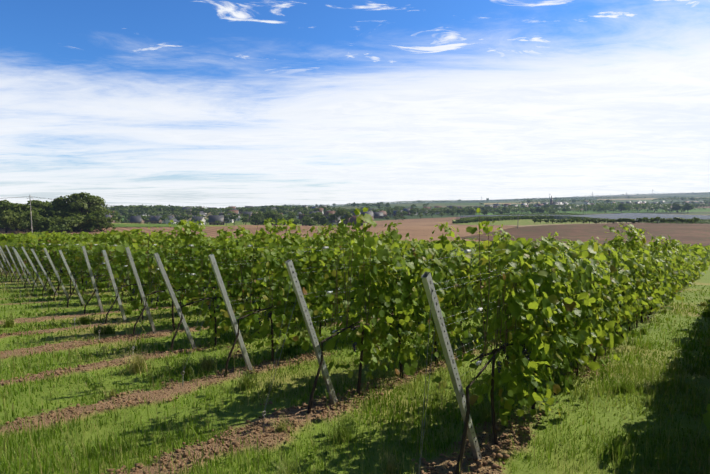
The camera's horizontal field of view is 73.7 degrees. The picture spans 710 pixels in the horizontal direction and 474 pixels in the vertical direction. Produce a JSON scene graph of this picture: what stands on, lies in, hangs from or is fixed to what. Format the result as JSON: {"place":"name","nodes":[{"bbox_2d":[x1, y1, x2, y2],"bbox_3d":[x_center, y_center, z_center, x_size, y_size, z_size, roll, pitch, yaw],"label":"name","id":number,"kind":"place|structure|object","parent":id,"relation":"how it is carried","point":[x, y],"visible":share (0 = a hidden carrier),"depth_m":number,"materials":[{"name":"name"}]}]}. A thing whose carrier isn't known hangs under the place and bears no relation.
{"place":"outdoors","nodes":[
{"label":"outdoors","id":0,"kind":"place"},
{"bbox_2d":[0,217,516,241],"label":"brown field","id":1,"kind":"structure","parent":0,"point":[421,228],"depth_m":194.24,"materials":[{"name":"brown soil"}]},
{"bbox_2d":[0,190,653,231],"bbox_3d":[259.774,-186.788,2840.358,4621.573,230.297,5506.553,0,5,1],"label":"pylon poles","id":2,"kind":"object","parent":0,"point":[229,213],"visible":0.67,"depth_m":157.22,"materials":[{"name":"grey metal"}]},
{"bbox_2d":[0,192,709,473],"bbox_3d":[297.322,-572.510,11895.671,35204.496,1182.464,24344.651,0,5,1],"label":"ground","id":3,"kind":"structure","parent":0,"point":[703,281],"depth_m":6.00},
{"bbox_2d":[1,224,183,227],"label":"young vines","id":4,"kind":"object","parent":3,"relation":"on","point":[143,225],"visible":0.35,"depth_m":207.84,"materials":[{"name":"green plant"}]},
{"bbox_2d":[0,331,608,473],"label":"soil clods","id":5,"kind":"object","parent":3,"relation":"on","point":[497,454],"visible":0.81,"depth_m":5.37,"materials":[{"name":"brown soil"}]},
{"bbox_2d":[0,243,662,473],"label":"trellis","id":6,"kind":"object","parent":3,"relation":"on","point":[431,295],"visible":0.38,"depth_m":6.73,"materials":[{"name":"metal"}]},
{"bbox_2d":[0,207,709,473],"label":"vine","id":7,"kind":"object","parent":3,"relation":"on","point":[665,269],"depth_m":7.75,"materials":[{"name":"green plant"}]},
{"bbox_2d":[6,260,633,372],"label":"grapes","id":8,"kind":"object","parent":7,"relation":"attached to","point":[524,352],"visible":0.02,"depth_m":6.74,"materials":[{"name":"green plant"}]},
{"bbox_2d":[0,272,709,473],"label":"grass","id":9,"kind":"structure","parent":3,"relation":"on","point":[342,433],"depth_m":6.03,"materials":[{"name":"green plant"}]},
{"bbox_2d":[0,192,709,232],"bbox_3d":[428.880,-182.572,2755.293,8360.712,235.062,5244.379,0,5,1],"label":"trees","id":10,"kind":"object","parent":3,"relation":"on","point":[58,215],"visible":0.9,"depth_m":463.52,"materials":[{"name":"green plant"}]},
{"bbox_2d":[105,196,709,225],"bbox_3d":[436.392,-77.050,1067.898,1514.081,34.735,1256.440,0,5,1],"label":"trees","id":11,"kind":"object","parent":3,"relation":"on","point":[156,220],"visible":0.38,"depth_m":571.53,"materials":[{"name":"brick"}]},
{"bbox_2d":[484,202,538,203],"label":"field","id":12,"kind":"structure","parent":3,"relation":"on","point":[510,203],"depth_m":1767.54,"materials":[{"name":"green plant"}]},
{"bbox_2d":[452,213,709,223],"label":"orchard nets","id":13,"kind":"object","parent":3,"relation":"on","point":[482,218],"visible":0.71,"depth_m":532.83,"materials":[{"name":"grey fabric"}]},
{"bbox_2d":[597,197,708,199],"bbox_3d":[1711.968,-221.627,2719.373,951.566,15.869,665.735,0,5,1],"label":"field","id":14,"kind":"structure","parent":3,"relation":"on","point":[639,198],"depth_m":2698.83,"materials":[{"name":"green plant"}]},
{"bbox_2d":[0,0,709,208],"label":"sky","id":15,"kind":"structure","parent":0,"point":[204,103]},
{"bbox_2d":[445,222,625,226],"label":"field","id":16,"kind":"structure","parent":0,"point":[529,225],"depth_m":242.96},
{"bbox_2d":[445,208,709,214],"bbox_3d":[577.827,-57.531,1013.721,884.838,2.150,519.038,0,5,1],"label":"trees","id":17,"kind":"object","parent":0,"point":[651,211],"depth_m":949.82,"materials":[{"name":"green plant"}]},
{"bbox_2d":[460,223,709,245],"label":"red field","id":18,"kind":"structure","parent":0,"point":[690,233],"depth_m":186.98,"materials":[{"name":"brown soil"}]}
]}

